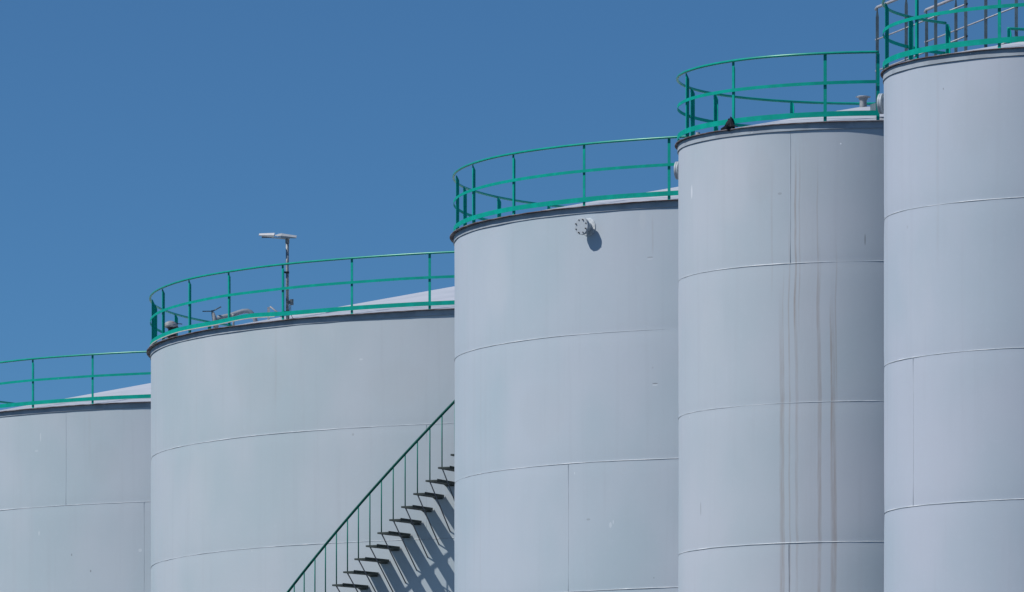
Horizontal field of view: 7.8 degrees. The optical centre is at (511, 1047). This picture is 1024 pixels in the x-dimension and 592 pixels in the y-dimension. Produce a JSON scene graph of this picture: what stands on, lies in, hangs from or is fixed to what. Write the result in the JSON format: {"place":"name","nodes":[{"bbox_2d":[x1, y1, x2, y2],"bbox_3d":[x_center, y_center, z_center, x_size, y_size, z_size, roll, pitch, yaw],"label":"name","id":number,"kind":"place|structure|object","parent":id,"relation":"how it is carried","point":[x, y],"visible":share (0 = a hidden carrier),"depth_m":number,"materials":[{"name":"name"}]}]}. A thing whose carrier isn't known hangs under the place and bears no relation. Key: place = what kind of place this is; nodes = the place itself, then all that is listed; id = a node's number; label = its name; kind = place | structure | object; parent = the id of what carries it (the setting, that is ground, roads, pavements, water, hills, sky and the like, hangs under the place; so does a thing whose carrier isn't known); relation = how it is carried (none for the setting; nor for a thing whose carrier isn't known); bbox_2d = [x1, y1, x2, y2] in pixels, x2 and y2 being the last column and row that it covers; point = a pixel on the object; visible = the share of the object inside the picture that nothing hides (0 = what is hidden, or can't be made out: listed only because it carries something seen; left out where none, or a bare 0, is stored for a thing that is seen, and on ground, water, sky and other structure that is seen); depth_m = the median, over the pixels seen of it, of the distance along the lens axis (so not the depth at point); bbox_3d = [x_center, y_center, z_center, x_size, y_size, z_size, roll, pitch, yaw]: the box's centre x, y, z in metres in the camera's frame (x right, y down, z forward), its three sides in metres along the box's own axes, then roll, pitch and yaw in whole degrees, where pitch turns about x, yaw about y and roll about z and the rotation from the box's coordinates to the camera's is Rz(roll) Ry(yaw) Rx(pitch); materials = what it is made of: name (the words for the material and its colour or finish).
{"place":"outdoors","nodes":[
{"label":"outdoors","id":0,"kind":"place"},
{"bbox_2d":[0,0,1023,409],"label":"sky","id":1,"kind":"structure","parent":0,"point":[146,146],"materials":[{"name":"blue"}]},
{"label":"ground","id":2,"kind":"structure","parent":0,"visible":0},
{"bbox_2d":[0,351,150,591],"bbox_3d":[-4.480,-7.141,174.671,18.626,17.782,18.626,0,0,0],"label":"storage tank","id":3,"kind":"object","parent":2,"relation":"on","point":[75,494],"visible":0.24,"depth_m":167.39,"materials":[{"name":"metal"}]},
{"bbox_2d":[146,251,454,591],"bbox_3d":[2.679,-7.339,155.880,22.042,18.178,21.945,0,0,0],"label":"storage tank","id":4,"kind":"object","parent":2,"relation":"on","point":[310,450],"visible":0.45,"depth_m":148.43,"materials":[{"name":"metal"}]},
{"bbox_2d":[259,233,296,318],"bbox_3d":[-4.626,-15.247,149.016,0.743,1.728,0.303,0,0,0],"label":"floodlight","id":5,"kind":"object","parent":4,"relation":"on","point":[286,237],"visible":1,"depth_m":148.99,"materials":[{"name":"paint"}]},
{"bbox_2d":[450,135,689,591],"bbox_3d":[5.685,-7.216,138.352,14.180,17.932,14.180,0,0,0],"label":"storage tank","id":6,"kind":"object","parent":2,"relation":"on","point":[566,465],"visible":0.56,"depth_m":133.53,"materials":[{"name":"metal"}]},
{"bbox_2d":[674,51,883,591],"bbox_3d":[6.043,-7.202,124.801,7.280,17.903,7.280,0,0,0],"label":"storage tank","id":7,"kind":"object","parent":2,"relation":"on","point":[781,340],"visible":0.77,"depth_m":121.99,"materials":[{"name":"metal"}]},
{"bbox_2d":[721,116,737,130],"bbox_3d":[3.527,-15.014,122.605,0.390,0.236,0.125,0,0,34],"label":"bird","id":8,"kind":"object","parent":7,"relation":"on","point":[729,124],"visible":1,"depth_m":122.55},
{"bbox_2d":[877,0,1023,591],"bbox_3d":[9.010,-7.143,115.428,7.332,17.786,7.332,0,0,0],"label":"storage tank","id":9,"kind":"object","parent":2,"relation":"on","point":[953,322],"visible":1,"depth_m":113.13,"materials":[{"name":"metal"}]},
{"bbox_2d":[870,0,1017,109],"bbox_3d":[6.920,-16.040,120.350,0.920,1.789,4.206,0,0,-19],"label":"railing","id":10,"kind":"object","parent":9,"relation":"on","point":[926,41],"visible":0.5,"depth_m":120.77,"materials":[{"name":"metal"}]}
]}

